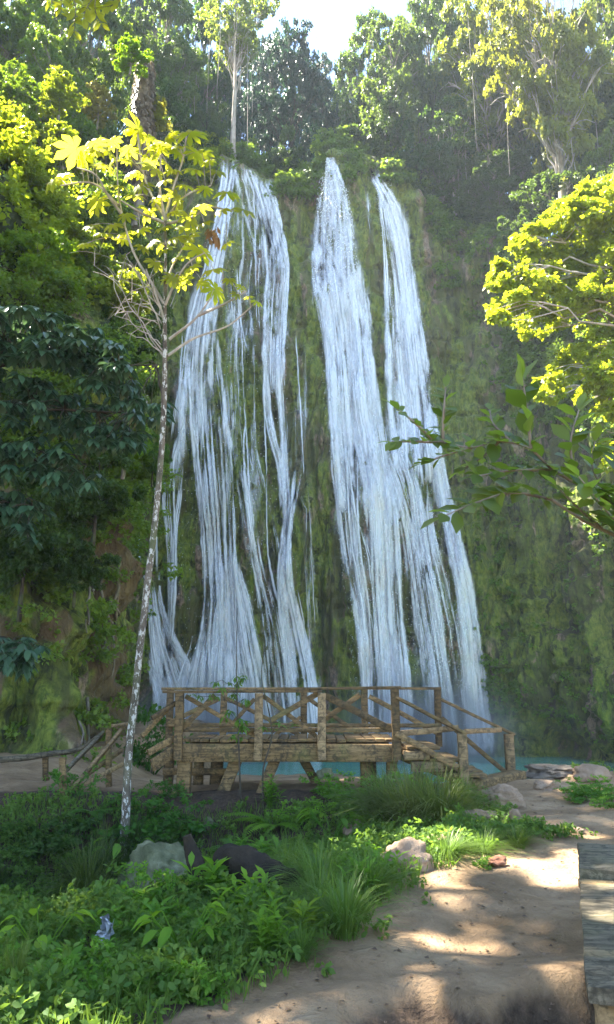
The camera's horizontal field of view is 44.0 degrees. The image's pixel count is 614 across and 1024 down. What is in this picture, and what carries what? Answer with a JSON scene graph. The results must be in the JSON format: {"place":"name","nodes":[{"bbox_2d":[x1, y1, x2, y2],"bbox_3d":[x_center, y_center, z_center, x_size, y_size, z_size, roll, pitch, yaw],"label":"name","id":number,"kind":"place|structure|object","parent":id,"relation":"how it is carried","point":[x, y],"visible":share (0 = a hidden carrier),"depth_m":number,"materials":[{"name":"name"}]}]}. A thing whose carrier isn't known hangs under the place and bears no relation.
{"place":"outdoors","nodes":[
{"label":"outdoors","id":0,"kind":"place"},
{"bbox_2d":[0,141,584,415],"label":"hillside","id":1,"kind":"structure","parent":0,"point":[15,216],"depth_m":27.07,"materials":[{"name":"plant"}]},
{"bbox_2d":[0,57,43,146],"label":"tree","id":2,"kind":"object","parent":1,"relation":"on","point":[17,89],"visible":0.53,"depth_m":38.17,"materials":[{"name":"green plant"}]},
{"bbox_2d":[0,144,74,223],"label":"bush","id":3,"kind":"object","parent":1,"relation":"on","point":[37,178],"visible":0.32,"depth_m":30.17,"materials":[{"name":"green plant"}]},
{"bbox_2d":[0,226,86,312],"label":"bush","id":4,"kind":"object","parent":1,"relation":"on","point":[58,244],"visible":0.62,"depth_m":25.75,"materials":[{"name":"green plant"}]},
{"bbox_2d":[0,0,88,106],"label":"tree","id":5,"kind":"object","parent":1,"relation":"on","point":[13,33],"visible":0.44,"depth_m":48.70,"materials":[{"name":"green plant"}]},
{"bbox_2d":[6,19,100,171],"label":"tree","id":6,"kind":"object","parent":1,"relation":"on","point":[42,34],"visible":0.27,"depth_m":45.36,"materials":[{"name":"green plant"}]},
{"bbox_2d":[36,65,91,121],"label":"bush","id":7,"kind":"object","parent":1,"relation":"on","point":[55,87],"visible":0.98,"depth_m":38.45,"materials":[{"name":"green plant"}]},
{"bbox_2d":[39,119,98,184],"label":"bush","id":8,"kind":"object","parent":1,"relation":"on","point":[56,131],"visible":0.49,"depth_m":35.48,"materials":[{"name":"green plant"}]},
{"bbox_2d":[19,0,140,164],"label":"tree","id":9,"kind":"object","parent":1,"relation":"on","point":[101,71],"visible":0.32,"depth_m":53.60,"materials":[{"name":"green plant"}]},
{"bbox_2d":[80,79,117,130],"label":"bush","id":10,"kind":"object","parent":1,"relation":"on","point":[98,96],"visible":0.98,"depth_m":42.04,"materials":[{"name":"green plant"}]},
{"bbox_2d":[0,95,238,328],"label":"undergrowth","id":11,"kind":"object","parent":1,"relation":"on","point":[13,190],"visible":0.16,"depth_m":29.38,"materials":[{"name":"green plant"}]},
{"bbox_2d":[82,124,162,263],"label":"tree","id":12,"kind":"object","parent":1,"relation":"on","point":[112,133],"visible":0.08,"depth_m":53.77,"materials":[{"name":"green plant"}]},
{"bbox_2d":[85,0,163,169],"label":"tree","id":13,"kind":"object","parent":1,"relation":"on","point":[134,3],"visible":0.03,"depth_m":76.54,"materials":[{"name":"green plant"}]},
{"bbox_2d":[124,60,157,230],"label":"draped trunk","id":14,"kind":"object","parent":1,"relation":"on","point":[143,97],"visible":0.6,"depth_m":40.90,"materials":[{"name":"grey plant"}]},
{"bbox_2d":[112,32,154,78],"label":"bush","id":15,"kind":"object","parent":14,"relation":"on","point":[129,55],"visible":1,"depth_m":40.41,"materials":[{"name":"green plant"}]},
{"bbox_2d":[112,215,181,294],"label":"bush","id":16,"kind":"object","parent":1,"relation":"on","point":[142,240],"visible":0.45,"depth_m":32.95,"materials":[{"name":"green plant"}]},
{"bbox_2d":[124,80,190,202],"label":"tree","id":17,"kind":"object","parent":1,"relation":"on","point":[180,109],"visible":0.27,"depth_m":59.75,"materials":[{"name":"green plant"}]},
{"bbox_2d":[116,0,207,159],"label":"tree","id":18,"kind":"object","parent":1,"relation":"on","point":[166,50],"visible":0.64,"depth_m":63.04,"materials":[{"name":"green plant"}]},
{"bbox_2d":[170,38,212,145],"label":"tree","id":19,"kind":"object","parent":1,"relation":"on","point":[190,85],"visible":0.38,"depth_m":63.66,"materials":[{"name":"green plant"}]},
{"bbox_2d":[168,0,237,143],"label":"tree","id":20,"kind":"object","parent":1,"relation":"on","point":[196,30],"visible":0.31,"depth_m":72.38,"materials":[{"name":"green plant"}]},
{"bbox_2d":[187,100,227,152],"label":"bush","id":21,"kind":"object","parent":1,"relation":"on","point":[198,117],"visible":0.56,"depth_m":64.22,"materials":[{"name":"green plant"}]},
{"bbox_2d":[194,0,280,157],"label":"tree","id":22,"kind":"object","parent":1,"relation":"on","point":[240,34],"visible":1,"depth_m":66.06,"materials":[{"name":"green plant"}]},
{"bbox_2d":[222,26,290,154],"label":"tree","id":23,"kind":"object","parent":1,"relation":"on","point":[241,135],"visible":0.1,"depth_m":86.72,"materials":[{"name":"green plant"}]},
{"bbox_2d":[240,31,297,153],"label":"tree","id":24,"kind":"object","parent":1,"relation":"on","point":[260,64],"visible":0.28,"depth_m":81.61,"materials":[{"name":"green plant"}]},
{"bbox_2d":[262,124,303,178],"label":"bush","id":25,"kind":"object","parent":1,"relation":"on","point":[287,133],"visible":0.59,"depth_m":63.45,"materials":[{"name":"green plant"}]},
{"bbox_2d":[246,17,330,163],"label":"tree","id":26,"kind":"object","parent":1,"relation":"on","point":[296,69],"visible":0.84,"depth_m":71.30,"materials":[{"name":"green plant"}]},
{"bbox_2d":[302,52,340,154],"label":"tree","id":27,"kind":"object","parent":1,"relation":"on","point":[328,113],"visible":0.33,"depth_m":77.09,"materials":[{"name":"green plant"}]},
{"bbox_2d":[331,4,398,145],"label":"tree","id":28,"kind":"object","parent":1,"relation":"on","point":[352,60],"visible":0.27,"depth_m":69.86,"materials":[{"name":"green plant"}]},
{"bbox_2d":[127,125,613,559],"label":"undergrowth","id":29,"kind":"object","parent":1,"relation":"on","point":[349,146],"visible":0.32,"depth_m":59.51,"materials":[{"name":"green plant"}]},
{"bbox_2d":[347,94,413,158],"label":"bush","id":30,"kind":"object","parent":1,"relation":"on","point":[381,141],"visible":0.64,"depth_m":63.06,"materials":[{"name":"green plant"}]},
{"bbox_2d":[350,12,430,158],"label":"tree","id":31,"kind":"object","parent":1,"relation":"on","point":[367,90],"visible":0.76,"depth_m":65.11,"materials":[{"name":"green plant"}]},
{"bbox_2d":[378,0,468,158],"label":"tree","id":32,"kind":"object","parent":1,"relation":"on","point":[425,14],"visible":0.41,"depth_m":66.45,"materials":[{"name":"green plant"}]},
{"bbox_2d":[384,104,462,195],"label":"tree","id":33,"kind":"object","parent":1,"relation":"on","point":[416,154],"visible":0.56,"depth_m":62.37,"materials":[{"name":"green plant"}]},
{"bbox_2d":[410,141,480,208],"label":"tree","id":34,"kind":"object","parent":1,"relation":"on","point":[454,164],"visible":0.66,"depth_m":61.22,"materials":[{"name":"green plant"}]},
{"bbox_2d":[421,94,485,219],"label":"tree","id":35,"kind":"object","parent":1,"relation":"on","point":[468,144],"visible":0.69,"depth_m":62.02,"materials":[{"name":"green plant"}]},
{"bbox_2d":[426,0,533,189],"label":"tree","id":36,"kind":"object","parent":1,"relation":"on","point":[474,76],"visible":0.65,"depth_m":62.55,"materials":[{"name":"green plant"}]},
{"bbox_2d":[454,149,542,224],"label":"tree","id":37,"kind":"object","parent":1,"relation":"on","point":[486,182],"visible":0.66,"depth_m":58.51,"materials":[{"name":"green plant"}]},
{"bbox_2d":[472,82,568,211],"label":"tree","id":38,"kind":"object","parent":1,"relation":"on","point":[523,145],"visible":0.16,"depth_m":62.18,"materials":[{"name":"green plant"}]},
{"bbox_2d":[472,0,613,276],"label":"tree","id":39,"kind":"object","parent":1,"relation":"on","point":[547,101],"visible":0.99,"depth_m":54.85,"materials":[{"name":"green plant"}]},
{"bbox_2d":[497,168,590,276],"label":"tree","id":40,"kind":"object","parent":1,"relation":"on","point":[539,199],"visible":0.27,"depth_m":53.50,"materials":[{"name":"green plant"}]},
{"bbox_2d":[482,172,613,473],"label":"leaning tree","id":41,"kind":"object","parent":1,"relation":"on","point":[591,367],"visible":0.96,"depth_m":28.72,"materials":[{"name":"green plant"}]},
{"bbox_2d":[527,87,612,248],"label":"tree","id":42,"kind":"object","parent":1,"relation":"on","point":[592,129],"visible":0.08,"depth_m":59.86,"materials":[{"name":"green plant"}]},
{"bbox_2d":[571,120,613,261],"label":"tree","id":43,"kind":"object","parent":1,"relation":"on","point":[605,168],"visible":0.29,"depth_m":51.21,"materials":[{"name":"green plant"}]},
{"bbox_2d":[574,0,613,160],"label":"tree","id":44,"kind":"object","parent":1,"relation":"on","point":[605,10],"visible":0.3,"depth_m":59.55,"materials":[{"name":"green plant"}]},
{"bbox_2d":[0,148,613,762],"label":"cliff","id":45,"kind":"structure","parent":0,"point":[50,698],"depth_m":49.09,"materials":[{"name":"plant"}]},
{"bbox_2d":[0,471,83,621],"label":"bush","id":46,"kind":"object","parent":45,"relation":"on","point":[15,566],"visible":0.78,"depth_m":19.39,"materials":[{"name":"green plant"}]},
{"bbox_2d":[40,524,121,607],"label":"bush","id":47,"kind":"object","parent":45,"relation":"on","point":[74,569],"visible":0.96,"depth_m":19.95,"materials":[{"name":"green plant"}]},
{"bbox_2d":[55,217,113,265],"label":"bush","id":48,"kind":"object","parent":45,"relation":"on","point":[75,232],"visible":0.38,"depth_m":28.12,"materials":[{"name":"green plant"}]},
{"bbox_2d":[27,444,149,556],"bbox_3d":[-5.949,-0.441,21.704,2.993,3.528,3.425,-3,-13,14],"label":"bush","id":49,"kind":"object","parent":45,"relation":"on","point":[95,509],"visible":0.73,"depth_m":21.27,"materials":[{"name":"green plant"}]},
{"bbox_2d":[72,240,126,300],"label":"bush","id":50,"kind":"object","parent":45,"relation":"on","point":[91,267],"visible":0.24,"depth_m":28.37,"materials":[{"name":"green plant"}]},
{"bbox_2d":[71,159,136,255],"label":"bush","id":51,"kind":"object","parent":45,"relation":"on","point":[110,216],"visible":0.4,"depth_m":33.15,"materials":[{"name":"green plant"}]},
{"bbox_2d":[98,267,150,322],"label":"bush","id":52,"kind":"object","parent":45,"relation":"on","point":[135,295],"visible":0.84,"depth_m":27.24,"materials":[{"name":"green plant"}]},
{"bbox_2d":[99,309,159,398],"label":"bush","id":53,"kind":"object","parent":45,"relation":"on","point":[149,385],"visible":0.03,"depth_m":26.77,"materials":[{"name":"green plant"}]},
{"bbox_2d":[106,280,173,370],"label":"bush","id":54,"kind":"object","parent":45,"relation":"on","point":[153,325],"visible":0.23,"depth_m":28.82,"materials":[{"name":"green plant"}]},
{"bbox_2d":[138,166,317,737],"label":"waterfall","id":55,"kind":"structure","parent":45,"relation":"on","point":[194,675],"depth_m":48.83,"materials":[{"name":"liquid"}]},
{"bbox_2d":[311,160,457,751],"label":"waterfall","id":56,"kind":"structure","parent":45,"relation":"on","point":[379,489],"depth_m":50.48,"materials":[{"name":"liquid"}]},
{"bbox_2d":[367,177,492,751],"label":"waterfall","id":57,"kind":"structure","parent":45,"relation":"on","point":[411,354],"depth_m":50.72,"materials":[{"name":"liquid"}]},
{"bbox_2d":[449,197,495,228],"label":"bush","id":58,"kind":"object","parent":45,"relation":"on","point":[467,214],"visible":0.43,"depth_m":59.28,"materials":[{"name":"green plant"}]},
{"bbox_2d":[471,243,613,743],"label":"creepers","id":59,"kind":"object","parent":45,"relation":"attached to","point":[513,688],"visible":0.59,"depth_m":44.94,"materials":[{"name":"green plant"}]},
{"bbox_2d":[0,719,613,1023],"bbox_3d":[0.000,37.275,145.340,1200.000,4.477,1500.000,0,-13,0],"label":"ground","id":60,"kind":"structure","parent":0,"point":[532,991],"depth_m":5.10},
{"bbox_2d":[0,917,51,985],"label":"grass tuft","id":61,"kind":"object","parent":60,"relation":"on","point":[20,963],"visible":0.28,"depth_m":4.46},
{"bbox_2d":[0,813,90,856],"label":"bush","id":62,"kind":"object","parent":60,"relation":"on","point":[53,843],"visible":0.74,"depth_m":9.82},
{"bbox_2d":[0,905,96,957],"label":"broad leaved plant","id":63,"kind":"object","parent":60,"relation":"on","point":[32,911],"visible":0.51,"depth_m":5.04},
{"bbox_2d":[11,811,105,851],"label":"bush","id":64,"kind":"object","parent":60,"relation":"on","point":[70,826],"visible":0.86,"depth_m":10.21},
{"bbox_2d":[0,722,127,795],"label":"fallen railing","id":65,"kind":"object","parent":60,"relation":"on","point":[106,751],"visible":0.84,"depth_m":12.73,"materials":[{"name":"brown wood"}]},
{"bbox_2d":[38,764,107,796],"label":"bush","id":66,"kind":"object","parent":60,"relation":"on","point":[55,775],"visible":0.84,"depth_m":11.58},
{"bbox_2d":[42,0,120,40],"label":"overhanging tree","id":67,"kind":"object","parent":60,"relation":"on","point":[92,13],"visible":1,"depth_m":7.99,"materials":[{"name":"yellow plant"}]},
{"bbox_2d":[9,832,154,903],"bbox_3d":[-2.735,4.423,9.477,2.336,1.000,2.331,-1,-13,3],"label":"grass tuft","id":68,"kind":"object","parent":60,"relation":"on","point":[76,872],"visible":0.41,"depth_m":9.36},
{"bbox_2d":[0,304,176,682],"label":"drooping tree","id":69,"kind":"object","parent":60,"relation":"on","point":[45,344],"visible":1,"depth_m":12.91,"materials":[{"name":"green plant"}]},
{"bbox_2d":[44,828,134,890],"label":"grass tuft","id":70,"kind":"object","parent":60,"relation":"on","point":[108,856],"visible":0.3,"depth_m":9.64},
{"bbox_2d":[0,255,183,767],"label":"undergrowth","id":71,"kind":"object","parent":60,"relation":"on","point":[47,578],"visible":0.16,"depth_m":23.46,"materials":[{"name":"green plant"}]},
{"bbox_2d":[41,935,143,1010],"bbox_3d":[-1.282,2.621,4.255,0.573,0.369,0.702,12,-18,-43],"label":"bush","id":72,"kind":"object","parent":60,"relation":"on","point":[72,960],"visible":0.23,"depth_m":4.25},
{"bbox_2d":[116,840,186,891],"bbox_3d":[-1.876,4.679,9.598,1.012,0.975,0.788,-3,-13,14],"label":"boulder","id":73,"kind":"object","parent":60,"relation":"on","point":[157,855],"visible":0.27,"depth_m":9.47,"materials":[{"name":"grey stone"}]},
{"bbox_2d":[113,701,192,774],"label":"bush","id":74,"kind":"object","parent":60,"relation":"on","point":[138,751],"visible":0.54,"depth_m":22.30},
{"bbox_2d":[46,111,261,858],"bbox_3d":[-2.799,-1.162,11.992,4.125,12.368,1.669,-2,-13,8],"label":"palmate tree","id":75,"kind":"object","parent":60,"relation":"on","point":[83,153],"visible":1,"depth_m":12.49,"materials":[{"name":"yellow plant"}]},
{"bbox_2d":[99,788,213,843],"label":"bush","id":76,"kind":"object","parent":60,"relation":"on","point":[149,803],"visible":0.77,"depth_m":10.63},
{"bbox_2d":[116,860,198,912],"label":"bush","id":77,"kind":"object","parent":60,"relation":"on","point":[140,877],"visible":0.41,"depth_m":6.34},
{"bbox_2d":[132,810,218,849],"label":"bush","id":78,"kind":"object","parent":60,"relation":"on","point":[194,827],"visible":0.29,"depth_m":10.70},
{"bbox_2d":[132,901,227,962],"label":"broad leaved plant","id":79,"kind":"object","parent":60,"relation":"on","point":[165,934],"visible":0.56,"depth_m":4.69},
{"bbox_2d":[149,958,233,1005],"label":"bush","id":80,"kind":"object","parent":60,"relation":"on","point":[205,985],"visible":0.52,"depth_m":4.06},
{"bbox_2d":[171,851,241,900],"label":"leafy plant","id":81,"kind":"object","parent":60,"relation":"on","point":[209,874],"visible":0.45,"depth_m":6.36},
{"bbox_2d":[188,608,251,802],"bbox_3d":[-1.340,3.013,11.646,1.008,3.075,0.430,0,-13,0],"label":"sapling","id":82,"kind":"object","parent":60,"relation":"on","point":[246,702],"visible":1,"depth_m":11.66,"materials":[{"name":"green plant"}]},
{"bbox_2d":[203,865,285,912],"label":"leafy plant","id":83,"kind":"object","parent":60,"relation":"on","point":[247,878],"visible":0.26,"depth_m":5.71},
{"bbox_2d":[183,834,305,892],"bbox_3d":[-0.507,3.024,6.423,1.261,0.484,0.520,-3,-13,13],"label":"boulder","id":84,"kind":"object","parent":60,"relation":"on","point":[248,858],"visible":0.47,"depth_m":6.45,"materials":[{"name":"grey stone"}]},
{"bbox_2d":[220,812,305,834],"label":"fern","id":85,"kind":"object","parent":60,"relation":"on","point":[265,825],"visible":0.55,"depth_m":10.64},
{"bbox_2d":[248,889,300,959],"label":"leafy plant","id":86,"kind":"object","parent":60,"relation":"on","point":[267,926],"visible":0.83,"depth_m":4.56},
{"bbox_2d":[265,796,336,828],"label":"bush","id":87,"kind":"object","parent":60,"relation":"on","point":[316,811],"visible":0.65,"depth_m":10.77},
{"bbox_2d":[282,897,324,938],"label":"leafy plant","id":88,"kind":"object","parent":60,"relation":"on","point":[295,915],"visible":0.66,"depth_m":4.87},
{"bbox_2d":[0,759,613,1023],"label":"ground cover","id":89,"kind":"object","parent":60,"relation":"on","point":[29,1003],"visible":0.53,"depth_m":5.39,"materials":[{"name":"plant"}]},
{"bbox_2d":[264,915,349,962],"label":"grass tuft","id":90,"kind":"object","parent":60,"relation":"on","point":[305,945],"visible":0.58,"depth_m":4.53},
{"bbox_2d":[264,849,373,914],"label":"grass tuft","id":91,"kind":"object","parent":60,"relation":"on","point":[311,881],"visible":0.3,"depth_m":5.59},
{"bbox_2d":[232,831,408,908],"bbox_3d":[0.085,2.891,6.225,1.571,0.570,1.574,9,-16,-33],"label":"grass tuft","id":92,"kind":"object","parent":60,"relation":"on","point":[318,862],"visible":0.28,"depth_m":6.23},
{"bbox_2d":[140,686,526,795],"bbox_3d":[0.557,3.823,12.608,6.325,1.813,1.977,0,-13,0],"label":"footbridge","id":93,"kind":"object","parent":60,"relation":"on","point":[366,748],"visible":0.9,"depth_m":12.05,"materials":[{"name":"brown wood"}]},
{"bbox_2d":[278,858,432,941],"bbox_3d":[0.233,2.545,5.025,1.114,0.501,1.044,6,-14,-25],"label":"grass tuft","id":94,"kind":"object","parent":60,"relation":"on","point":[347,907],"visible":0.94,"depth_m":4.93,"materials":[{"name":"plant"}]},
{"bbox_2d":[311,759,417,821],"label":"grass tuft","id":95,"kind":"object","parent":60,"relation":"on","point":[372,804],"visible":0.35,"depth_m":10.06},
{"bbox_2d":[306,839,433,907],"bbox_3d":[0.444,2.791,5.901,1.200,0.462,1.177,-2,-13,8],"label":"grass tuft","id":96,"kind":"object","parent":60,"relation":"on","point":[375,870],"visible":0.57,"depth_m":5.81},
{"bbox_2d":[381,837,433,873],"bbox_3d":[0.899,3.223,6.981,0.536,0.422,0.575,1,-13,-4],"label":"boulder","id":97,"kind":"object","parent":60,"relation":"on","point":[417,848],"visible":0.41,"depth_m":6.92,"materials":[{"name":"grey stone"}]},
{"bbox_2d":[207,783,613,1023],"bbox_3d":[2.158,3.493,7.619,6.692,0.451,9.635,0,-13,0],"label":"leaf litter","id":98,"kind":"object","parent":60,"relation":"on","point":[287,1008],"visible":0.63,"depth_m":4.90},
{"bbox_2d":[309,749,519,827],"bbox_3d":[1.343,3.532,9.596,2.803,1.052,2.627,-1,-13,3],"label":"grass tuft","id":99,"kind":"object","parent":60,"relation":"on","point":[402,792],"visible":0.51,"depth_m":9.50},
{"bbox_2d":[345,759,542,832],"bbox_3d":[1.679,3.450,9.359,2.654,0.963,2.659,1,-13,-5],"label":"grass tuft","id":100,"kind":"object","parent":60,"relation":"on","point":[450,806],"visible":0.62,"depth_m":9.17,"materials":[{"name":"plant"}]},
{"bbox_2d":[389,826,511,868],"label":"grass tuft","id":101,"kind":"object","parent":60,"relation":"on","point":[447,841],"visible":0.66,"depth_m":7.29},
{"bbox_2d":[379,353,613,536],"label":"leafy shrub","id":102,"kind":"object","parent":60,"relation":"on","point":[569,472],"visible":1,"depth_m":2.88,"materials":[{"name":"green plant"}]},
{"bbox_2d":[458,826,535,859],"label":"grass tuft","id":103,"kind":"object","parent":60,"relation":"on","point":[482,849],"visible":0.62,"depth_m":7.55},
{"bbox_2d":[482,783,526,809],"bbox_3d":[2.717,4.034,10.645,0.631,0.435,0.419,3,-13,-12],"label":"boulder","id":104,"kind":"object","parent":60,"relation":"on","point":[507,790],"visible":0.48,"depth_m":10.51,"materials":[{"name":"grey stone"}]},
{"bbox_2d":[482,820,554,849],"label":"grass tuft","id":105,"kind":"object","parent":60,"relation":"on","point":[518,836],"visible":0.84,"depth_m":7.85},
{"bbox_2d":[524,764,573,778],"bbox_3d":[4.209,4.500,13.144,1.214,0.283,0.742,3,-13,-12],"label":"boulder","id":106,"kind":"object","parent":60,"relation":"on","point":[544,771],"visible":0.78,"depth_m":12.96,"materials":[{"name":"stone"}]},
{"bbox_2d":[553,784,613,803],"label":"bush","id":107,"kind":"object","parent":60,"relation":"on","point":[581,794],"visible":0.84,"depth_m":10.91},
{"bbox_2d":[572,763,612,783],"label":"boulder","id":108,"kind":"object","parent":60,"relation":"on","point":[584,771],"visible":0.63,"depth_m":12.51,"materials":[{"name":"grey stone"}]},
{"bbox_2d":[577,842,613,1023],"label":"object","id":109,"kind":"object","parent":60,"relation":"on","point":[596,874],"visible":0.99,"depth_m":3.81,"materials":[{"name":"grey wood"}]},
{"bbox_2d":[2,0,613,239],"label":"sky","id":110,"kind":"structure","parent":0,"point":[337,19],"materials":[{"name":"white"}]},
{"bbox_2d":[223,755,613,782],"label":"pool water","id":111,"kind":"structure","parent":0,"point":[484,765],"depth_m":39.32,"materials":[{"name":"liquid"}]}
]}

